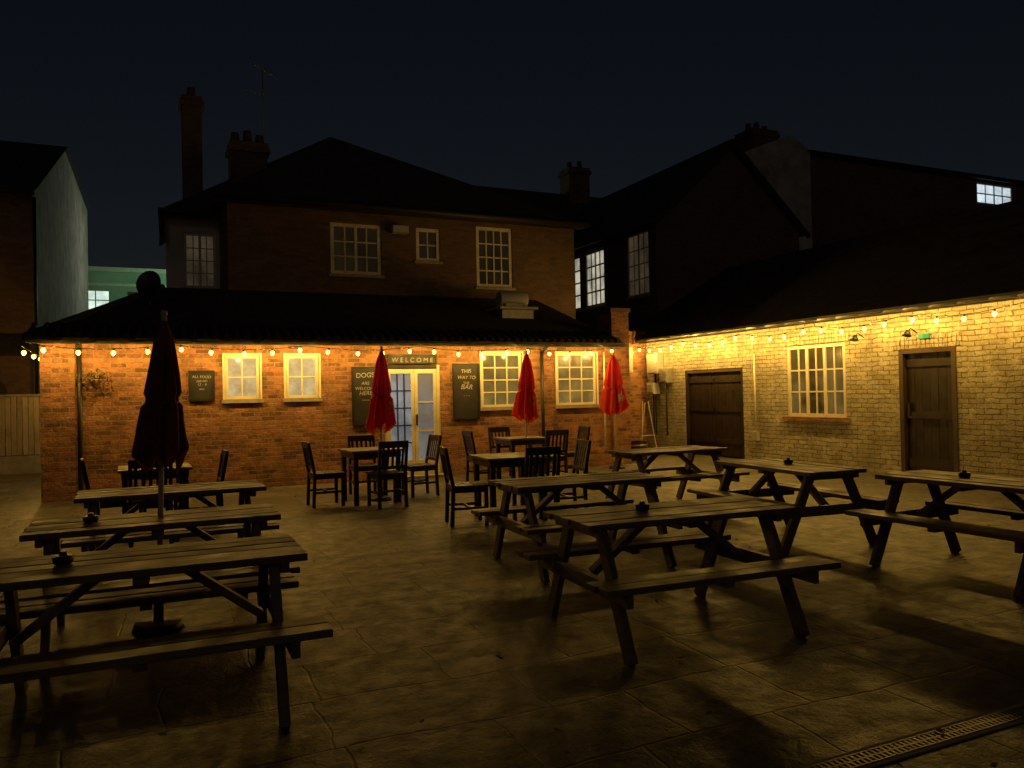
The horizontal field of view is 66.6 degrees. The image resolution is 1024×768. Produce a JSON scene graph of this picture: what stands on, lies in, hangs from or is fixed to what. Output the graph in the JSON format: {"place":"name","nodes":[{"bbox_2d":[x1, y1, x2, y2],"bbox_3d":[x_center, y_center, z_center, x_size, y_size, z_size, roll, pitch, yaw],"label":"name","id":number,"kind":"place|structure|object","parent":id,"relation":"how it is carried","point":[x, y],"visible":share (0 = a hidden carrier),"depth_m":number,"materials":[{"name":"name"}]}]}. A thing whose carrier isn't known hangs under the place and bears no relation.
{"place":"outdoors","nodes":[
{"label":"outdoors","id":0,"kind":"place"},
{"bbox_2d":[0,140,89,454],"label":"rendered house","id":1,"kind":"structure","parent":0,"point":[44,205],"depth_m":20.21,"materials":[{"name":"paint"}]},
{"bbox_2d":[88,266,235,399],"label":"distant office building","id":2,"kind":"structure","parent":0,"point":[107,285],"depth_m":44.61,"materials":[{"name":"green paint"}]},
{"bbox_2d":[219,202,227,289],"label":"side walls","id":3,"kind":"structure","parent":0,"point":[223,237],"depth_m":17.18,"materials":[{"name":"brick"}]},
{"bbox_2d":[165,214,219,288],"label":"wing wall","id":4,"kind":"structure","parent":3,"relation":"attached to","point":[192,252],"depth_m":18.15,"materials":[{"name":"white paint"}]},
{"bbox_2d":[158,137,589,246],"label":"roof","id":5,"kind":"structure","parent":3,"relation":"on","point":[332,174],"depth_m":18.40,"materials":[{"name":"tile"}]},
{"bbox_2d":[178,87,203,198],"bbox_3d":[-7.672,-5.363,18.708,0.550,3.480,0.720,-1,-1,-24],"label":"tall chimney","id":6,"kind":"object","parent":5,"relation":"on","point":[191,108],"visible":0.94,"depth_m":18.44,"materials":[{"name":"brick"}]},
{"bbox_2d":[225,130,269,184],"bbox_3d":[-6.523,-4.944,19.275,0.980,2.610,0.820,-1,-1,-24],"label":"wide chimney","id":7,"kind":"object","parent":5,"relation":"on","point":[246,157],"visible":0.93,"depth_m":18.96,"materials":[{"name":"brick"}]},
{"bbox_2d":[245,57,277,142],"bbox_3d":[-6.130,-6.899,19.209,0.904,2.100,0.148,-1,-1,-44],"label":"tv aerial","id":8,"kind":"object","parent":7,"relation":"on","point":[262,94],"visible":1,"depth_m":19.21,"materials":[{"name":"grey metal"}]},
{"bbox_2d":[227,203,575,318],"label":"wall","id":9,"kind":"structure","parent":3,"relation":"attached to","point":[277,248],"depth_m":17.71,"materials":[{"name":"brick"}]},
{"bbox_2d":[0,453,1023,767],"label":"ground","id":10,"kind":"structure","parent":0,"point":[430,615],"depth_m":4.39,"materials":[{"name":"stone"}]},
{"bbox_2d":[0,333,32,456],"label":"brick outhouse","id":11,"kind":"structure","parent":10,"relation":"on","point":[16,371],"depth_m":17.41,"materials":[{"name":"red brick"}]},
{"bbox_2d":[0,394,40,474],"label":"wooden fence","id":12,"kind":"object","parent":10,"relation":"on","point":[11,423],"visible":0.61,"depth_m":16.62,"materials":[{"name":"wood"}]},
{"bbox_2d":[79,458,127,514],"bbox_3d":[-4.344,1.241,8.379,0.515,0.896,0.440,-1,-1,-30],"label":"wooden chair","id":13,"kind":"object","parent":10,"relation":"on","point":[114,504],"visible":0.26,"depth_m":8.18,"materials":[{"name":"brown wood"}]},
{"bbox_2d":[0,503,299,652],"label":"picnic table","id":14,"kind":"object","parent":10,"relation":"on","point":[49,534],"visible":0.51,"depth_m":4.82,"materials":[{"name":"brown wood"}]},
{"bbox_2d":[82,513,99,522],"bbox_3d":[-2.669,0.845,4.944,0.100,0.055,0.100,-1,-1,-24],"label":"ashtray","id":15,"kind":"object","parent":14,"relation":"on","point":[90,517],"visible":1,"depth_m":4.91,"materials":[{"name":"black plastic"}]},
{"bbox_2d":[126,459,173,547],"bbox_3d":[-3.832,1.229,8.251,0.440,0.896,0.515,-1,-1,-28],"label":"wooden chair","id":16,"kind":"object","parent":10,"relation":"on","point":[136,466],"visible":0.52,"depth_m":8.07,"materials":[{"name":"brown wood"}]},
{"bbox_2d":[117,462,192,513],"bbox_3d":[-4.068,1.314,8.890,0.750,0.750,0.741,-1,-1,-26],"label":"dining table","id":17,"kind":"object","parent":10,"relation":"on","point":[183,473],"visible":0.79,"depth_m":8.69,"materials":[{"name":"brown wood"}]},
{"bbox_2d":[139,457,179,512],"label":"wooden chair","id":18,"kind":"object","parent":10,"relation":"on","point":[176,505],"visible":0.12,"depth_m":9.66,"materials":[{"name":"brown wood"}]},
{"bbox_2d":[131,310,189,635],"bbox_3d":[-2.317,0.558,5.139,0.350,2.102,0.326,1,-2,-24],"label":"parasol","id":19,"kind":"object","parent":10,"relation":"on","point":[160,435],"visible":1,"depth_m":5.09,"materials":[{"name":"black fabric"}]},
{"bbox_2d":[0,534,332,728],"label":"picnic table","id":20,"kind":"object","parent":10,"relation":"on","point":[274,555],"visible":0.99,"depth_m":3.64,"materials":[{"name":"brown wood"}]},
{"bbox_2d":[51,551,74,564],"bbox_3d":[-2.122,0.819,3.688,0.100,0.055,0.100,-1,-1,-24],"label":"ashtray","id":21,"kind":"object","parent":20,"relation":"on","point":[62,557],"visible":1,"depth_m":3.66,"materials":[{"name":"black plastic"}]},
{"bbox_2d":[61,480,278,551],"bbox_3d":[-2.918,1.278,6.721,1.586,0.758,1.278,-1,-1,-25],"label":"picnic table","id":22,"kind":"object","parent":10,"relation":"on","point":[93,499],"visible":0.5,"depth_m":6.44,"materials":[{"name":"brown wood"}]},
{"bbox_2d":[181,449,228,524],"bbox_3d":[-3.627,1.236,9.203,0.515,0.896,0.440,-1,-1,-26],"label":"wooden chair","id":23,"kind":"object","parent":10,"relation":"on","point":[222,470],"visible":0.4,"depth_m":9.18,"materials":[{"name":"brown wood"}]},
{"bbox_2d":[301,441,345,507],"bbox_3d":[-2.615,1.235,10.812,0.515,0.896,0.440,-1,-1,-26],"label":"wooden chair","id":24,"kind":"object","parent":10,"relation":"on","point":[315,475],"visible":1,"depth_m":10.72,"materials":[{"name":"brown wood"}]},
{"bbox_2d":[39,308,631,502],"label":"brick piers","id":25,"kind":"structure","parent":10,"relation":"on","point":[58,427],"depth_m":11.84,"materials":[{"name":"orange brick"}]},
{"bbox_2d":[21,284,622,342],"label":"roof","id":26,"kind":"structure","parent":25,"relation":"on","point":[208,308],"depth_m":15.16,"materials":[{"name":"tile"}]},
{"bbox_2d":[136,271,160,304],"bbox_3d":[-6.572,-1.577,13.999,0.368,0.957,0.384,-2,-1,32],"label":"satellite dish","id":27,"kind":"object","parent":26,"relation":"attached to","point":[148,283],"visible":0.94,"depth_m":14.08,"materials":[{"name":"black plastic"}]},
{"bbox_2d":[487,291,537,318],"bbox_3d":[0.006,-1.658,17.059,0.910,0.720,0.760,-1,-1,-24],"label":"roof vent","id":28,"kind":"object","parent":26,"relation":"on","point":[511,304],"visible":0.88,"depth_m":16.86,"materials":[{"name":"grey metal"}]},
{"bbox_2d":[62,337,612,490],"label":"front wall","id":29,"kind":"structure","parent":10,"relation":"on","point":[273,415],"depth_m":13.48,"materials":[{"name":"orange brick"}]},
{"bbox_2d":[76,368,119,390],"bbox_3d":[-6.359,-0.064,11.996,0.598,0.364,0.297,-1,-1,-16],"label":"hanging basket","id":30,"kind":"object","parent":29,"relation":"attached to","point":[99,381],"visible":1,"depth_m":11.95,"materials":[{"name":"plant"}]},
{"bbox_2d":[188,370,214,400],"bbox_3d":[-5.063,0.029,12.723,0.400,0.500,0.042,-1,-1,-24],"label":"wall noticeboard","id":31,"kind":"object","parent":29,"relation":"attached to","point":[201,385],"depth_m":12.72,"materials":[{"name":"brown wood"}]},
{"bbox_2d":[26,322,620,342],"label":"eave tiles","id":32,"kind":"object","parent":29,"relation":"on","point":[518,335],"visible":0.99,"depth_m":13.61,"materials":[{"name":"black tile"}]},
{"bbox_2d":[25,337,624,490],"bbox_3d":[-2.481,0.458,13.654,10.250,2.410,0.463,-1,-1,-24],"label":"gutter and pipes","id":33,"kind":"object","parent":29,"relation":"attached to","point":[77,342],"visible":0.85,"depth_m":12.91,"materials":[{"name":"black plastic"}]},
{"bbox_2d":[21,345,38,359],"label":"string lights","id":34,"kind":"object","parent":33,"relation":"attached to","point":[23,352],"visible":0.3,"depth_m":12.43,"materials":[{"name":"glass"}]},
{"bbox_2d":[25,343,619,356],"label":"string lights","id":35,"kind":"object","parent":33,"relation":"attached to","point":[113,352],"visible":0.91,"depth_m":12.92,"materials":[{"name":"glass"}]},
{"bbox_2d":[351,367,374,425],"bbox_3d":[-2.599,0.217,13.835,0.480,1.050,0.042,-1,-1,-24],"label":"chalkboard","id":36,"kind":"object","parent":29,"relation":"attached to","point":[361,382],"visible":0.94,"depth_m":13.80,"materials":[{"name":"brown wood"}]},
{"bbox_2d":[387,354,436,363],"bbox_3d":[-1.816,-0.455,14.205,0.930,0.170,0.042,-1,-1,-24],"label":"welcome sign","id":37,"kind":"object","parent":29,"relation":"attached to","point":[411,358],"visible":1,"depth_m":14.19,"materials":[{"name":"brown wood"}]},
{"bbox_2d":[452,363,479,419],"bbox_3d":[-0.857,0.141,14.627,0.530,1.050,0.042,-1,-1,-24],"label":"chalkboard","id":38,"kind":"object","parent":29,"relation":"attached to","point":[466,389],"visible":1,"depth_m":14.62,"materials":[{"name":"brown wood"}]},
{"bbox_2d":[347,435,377,493],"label":"wooden chair","id":39,"kind":"object","parent":10,"relation":"on","point":[366,466],"visible":0.52,"depth_m":12.03,"materials":[{"name":"brown wood"}]},
{"bbox_2d":[338,447,401,505],"bbox_3d":[-2.014,1.299,11.139,0.750,0.750,0.741,-1,-1,-27],"label":"dining table","id":40,"kind":"object","parent":10,"relation":"on","point":[355,454],"visible":0.78,"depth_m":10.91,"materials":[{"name":"brown wood"}]},
{"bbox_2d":[365,346,395,500],"bbox_3d":[-1.873,0.562,11.285,0.457,2.222,0.438,0,-1,8],"label":"parasol","id":41,"kind":"object","parent":10,"relation":"on","point":[381,414],"visible":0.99,"depth_m":11.18,"materials":[{"name":"red fabric"}]},
{"bbox_2d":[366,440,408,508],"bbox_3d":[-1.688,1.214,10.596,0.440,0.896,0.515,-1,-1,-30],"label":"wooden chair","id":42,"kind":"object","parent":10,"relation":"on","point":[378,475],"visible":1,"depth_m":10.47,"materials":[{"name":"brown wood"}]},
{"bbox_2d":[401,434,441,497],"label":"wooden chair","id":43,"kind":"object","parent":10,"relation":"on","point":[426,466],"visible":0.94,"depth_m":11.64,"materials":[{"name":"brown wood"}]},
{"bbox_2d":[439,446,489,526],"bbox_3d":[-0.558,1.172,9.062,0.515,0.896,0.440,-1,-1,-14],"label":"wooden chair","id":44,"kind":"object","parent":10,"relation":"on","point":[453,487],"visible":0.98,"depth_m":8.91,"materials":[{"name":"brown wood"}]},
{"bbox_2d":[461,430,498,481],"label":"wooden chair","id":45,"kind":"object","parent":10,"relation":"on","point":[470,446],"visible":0.46,"depth_m":12.99,"materials":[{"name":"brown wood"}]},
{"bbox_2d":[488,427,519,478],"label":"wooden chair","id":46,"kind":"object","parent":10,"relation":"on","point":[491,430],"visible":0.4,"depth_m":14.04,"materials":[{"name":"brown wood"}]},
{"bbox_2d":[469,452,546,518],"bbox_3d":[-0.042,1.238,9.454,0.750,0.750,0.741,-1,-1,-20],"label":"dining table","id":47,"kind":"object","parent":10,"relation":"on","point":[493,461],"visible":0.66,"depth_m":9.21,"materials":[{"name":"brown wood"}]},
{"bbox_2d":[493,436,550,478],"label":"dining table","id":48,"kind":"object","parent":10,"relation":"on","point":[514,441],"visible":0.68,"depth_m":12.96,"materials":[{"name":"brown wood"}]},
{"bbox_2d":[511,350,537,447],"bbox_3d":[0.256,0.538,13.302,0.441,2.232,0.438,-2,-3,43],"label":"parasol","id":49,"kind":"object","parent":10,"relation":"on","point":[525,406],"visible":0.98,"depth_m":13.23,"materials":[{"name":"red fabric"}]},
{"bbox_2d":[63,482,997,766],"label":"fallen leaves","id":50,"kind":"object","parent":10,"relation":"on","point":[993,764],"visible":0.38,"depth_m":3.56,"materials":[{"name":"brown plant"}]},
{"bbox_2d":[512,446,560,523],"bbox_3d":[0.279,1.153,8.908,0.440,0.896,0.515,-1,-1,-19],"label":"wooden chair","id":51,"kind":"object","parent":10,"relation":"on","point":[531,452],"visible":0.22,"depth_m":8.72,"materials":[{"name":"brown wood"}]},
{"bbox_2d":[533,429,568,476],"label":"wooden chair","id":52,"kind":"object","parent":10,"relation":"on","point":[553,433],"visible":0.56,"depth_m":12.64,"materials":[{"name":"brown wood"}]},
{"bbox_2d":[544,439,590,508],"bbox_3d":[0.688,1.155,9.782,0.515,0.896,0.440,-1,-1,-16],"label":"wooden chair","id":53,"kind":"object","parent":10,"relation":"on","point":[582,445],"visible":0.46,"depth_m":9.81,"materials":[{"name":"brown wood"}]},
{"bbox_2d":[560,426,590,473],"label":"wooden chair","id":54,"kind":"object","parent":10,"relation":"on","point":[584,429],"visible":0.27,"depth_m":13.64,"materials":[{"name":"brown wood"}]},
{"bbox_2d":[471,471,682,583],"bbox_3d":[0.599,1.208,6.857,1.586,0.758,1.278,-1,-1,-23],"label":"picnic table","id":55,"kind":"object","parent":10,"relation":"on","point":[534,530],"visible":0.75,"depth_m":6.76,"materials":[{"name":"brown wood"}]},
{"bbox_2d":[599,352,629,468],"bbox_3d":[2.027,0.507,15.185,0.602,2.262,0.537,-3,1,-36],"label":"parasol","id":56,"kind":"object","parent":10,"relation":"on","point":[614,401],"visible":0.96,"depth_m":15.05,"materials":[{"name":"red fabric"}]},
{"bbox_2d":[587,331,648,447],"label":"yard wall","id":57,"kind":"structure","parent":10,"relation":"on","point":[638,386],"depth_m":19.67,"materials":[{"name":"orange brick"}]},
{"bbox_2d":[629,347,632,372],"bbox_3d":[2.777,0.223,19.364,0.450,2.300,0.213,-1,-1,-24],"label":"meter box","id":58,"kind":"object","parent":57,"relation":"attached to","point":[630,359],"visible":0.22,"depth_m":19.35,"materials":[{"name":"grey plastic"}]},
{"bbox_2d":[631,440,647,460],"bbox_3d":[2.687,1.447,17.001,0.524,0.400,0.524,-1,-1,-24],"label":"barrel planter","id":59,"kind":"object","parent":10,"relation":"on","point":[636,444],"visible":0.34,"depth_m":16.77,"materials":[{"name":"brown wood"}]},
{"bbox_2d":[640,401,656,446],"bbox_3d":[3.101,1.030,18.375,0.460,1.256,0.475,-1,-1,-24],"label":"folding easel","id":60,"kind":"object","parent":10,"relation":"on","point":[642,416],"visible":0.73,"depth_m":18.27,"materials":[{"name":"paint"}]},
{"bbox_2d":[589,445,749,502],"bbox_3d":[2.005,1.218,10.053,1.586,0.758,1.278,-1,-1,-26],"label":"picnic table","id":61,"kind":"object","parent":10,"relation":"on","point":[689,470],"visible":0.63,"depth_m":9.97,"materials":[{"name":"brown wood"}]},
{"bbox_2d":[515,496,840,665],"bbox_3d":[0.999,1.177,4.974,1.594,0.758,1.278,-1,-1,-22],"label":"picnic table","id":62,"kind":"object","parent":10,"relation":"on","point":[612,587],"visible":0.97,"depth_m":4.78,"materials":[{"name":"brown wood"}]},
{"bbox_2d":[634,501,649,510],"bbox_3d":[0.831,0.774,4.973,0.100,0.055,0.100,-1,-1,-24],"label":"ashtray","id":63,"kind":"object","parent":62,"relation":"on","point":[642,506],"visible":1,"depth_m":4.94,"materials":[{"name":"black plastic"}]},
{"bbox_2d":[574,139,810,373],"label":"gabled brick house","id":64,"kind":"structure","parent":10,"relation":"on","point":[647,248],"depth_m":22.63,"materials":[{"name":"brown brick"}]},
{"bbox_2d":[687,457,898,554],"bbox_3d":[2.720,1.175,7.745,1.278,0.758,1.591,-1,-1,-20],"label":"picnic table","id":65,"kind":"object","parent":10,"relation":"on","point":[806,474],"visible":0.83,"depth_m":7.33,"materials":[{"name":"brown wood"}]},
{"bbox_2d":[783,458,792,463],"bbox_3d":[2.774,0.768,7.830,0.100,0.055,0.100,-1,-1,-24],"label":"ashtray","id":66,"kind":"object","parent":65,"relation":"on","point":[788,461],"visible":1,"depth_m":7.80,"materials":[{"name":"black plastic"}]},
{"bbox_2d":[631,198,1023,477],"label":"outbuilding","id":67,"kind":"structure","parent":10,"relation":"on","point":[880,398],"depth_m":14.31,"materials":[{"name":"brick"}]},
{"bbox_2d":[646,383,659,433],"bbox_3d":[3.513,0.613,19.370,0.213,1.290,0.300,-1,-1,-24],"label":"meter box","id":68,"kind":"object","parent":67,"relation":"attached to","point":[653,388],"visible":0.81,"depth_m":19.29,"materials":[{"name":"grey plastic"}]},
{"bbox_2d":[646,353,663,434],"bbox_3d":[3.547,0.257,19.283,0.213,2.000,0.450,-1,-1,-24],"label":"meter box","id":69,"kind":"object","parent":67,"relation":"attached to","point":[655,363],"visible":0.98,"depth_m":19.19,"materials":[{"name":"grey plastic"}]},
{"bbox_2d":[659,368,672,435],"bbox_3d":[3.736,0.435,18.871,0.213,1.625,0.280,-1,-1,-24],"label":"meter box","id":70,"kind":"object","parent":67,"relation":"attached to","point":[665,375],"visible":1,"depth_m":18.79,"materials":[{"name":"grey metal"}]},
{"bbox_2d":[633,302,1023,351],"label":"string lights","id":71,"kind":"object","parent":67,"relation":"attached to","point":[963,318],"visible":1,"depth_m":13.76,"materials":[{"name":"glass"}]},
{"bbox_2d":[850,333,863,341],"bbox_3d":[6.037,-0.814,13.626,0.316,0.153,0.150,-1,-1,-24],"label":"wall lamp","id":72,"kind":"object","parent":67,"relation":"attached to","point":[854,338],"visible":1,"depth_m":13.58,"materials":[{"name":"grey metal"}]},
{"bbox_2d":[902,328,916,336],"bbox_3d":[6.470,-0.835,12.669,0.316,0.153,0.150,-1,-1,-24],"label":"wall lamp","id":73,"kind":"object","parent":67,"relation":"attached to","point":[906,333],"visible":1,"depth_m":12.62,"materials":[{"name":"grey metal"}]},
{"bbox_2d":[794,702,1023,767],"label":"drain channel","id":74,"kind":"object","parent":10,"relation":"on","point":[879,754],"visible":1,"depth_m":3.27,"materials":[{"name":"metal"}]},
{"bbox_2d":[810,155,1023,353],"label":"building wall","id":75,"kind":"structure","parent":10,"relation":"on","point":[851,199],"depth_m":29.57,"materials":[{"name":"brick"}]},
{"bbox_2d":[745,135,1023,250],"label":"gable and roof","id":76,"kind":"structure","parent":75,"relation":"on","point":[782,165],"depth_m":27.70,"materials":[{"name":"stone"}]},
{"bbox_2d":[733,122,779,151],"bbox_3d":[8.694,-7.806,27.662,1.220,2.910,1.020,-1,-1,-24],"label":"chimney","id":77,"kind":"object","parent":76,"relation":"on","point":[750,138],"visible":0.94,"depth_m":27.28,"materials":[{"name":"brick"}]},
{"bbox_2d":[845,470,1023,598],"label":"picnic table","id":78,"kind":"object","parent":10,"relation":"on","point":[941,506],"visible":0.98,"depth_m":6.41,"materials":[{"name":"brown wood"}]},
{"bbox_2d":[957,470,970,476],"bbox_3d":[3.704,0.732,6.385,0.100,0.055,0.100,-1,-1,-24],"label":"ashtray","id":79,"kind":"object","parent":78,"relation":"on","point":[964,473],"visible":1,"depth_m":6.36,"materials":[{"name":"black plastic"}]},
{"bbox_2d":[0,0,1023,268],"label":"sky","id":80,"kind":"structure","parent":0,"point":[506,94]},
{"bbox_2d":[433,161,600,368],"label":"brick building","id":81,"kind":"structure","parent":0,"point":[572,199],"depth_m":30.39,"materials":[{"name":"brick"}]}
]}

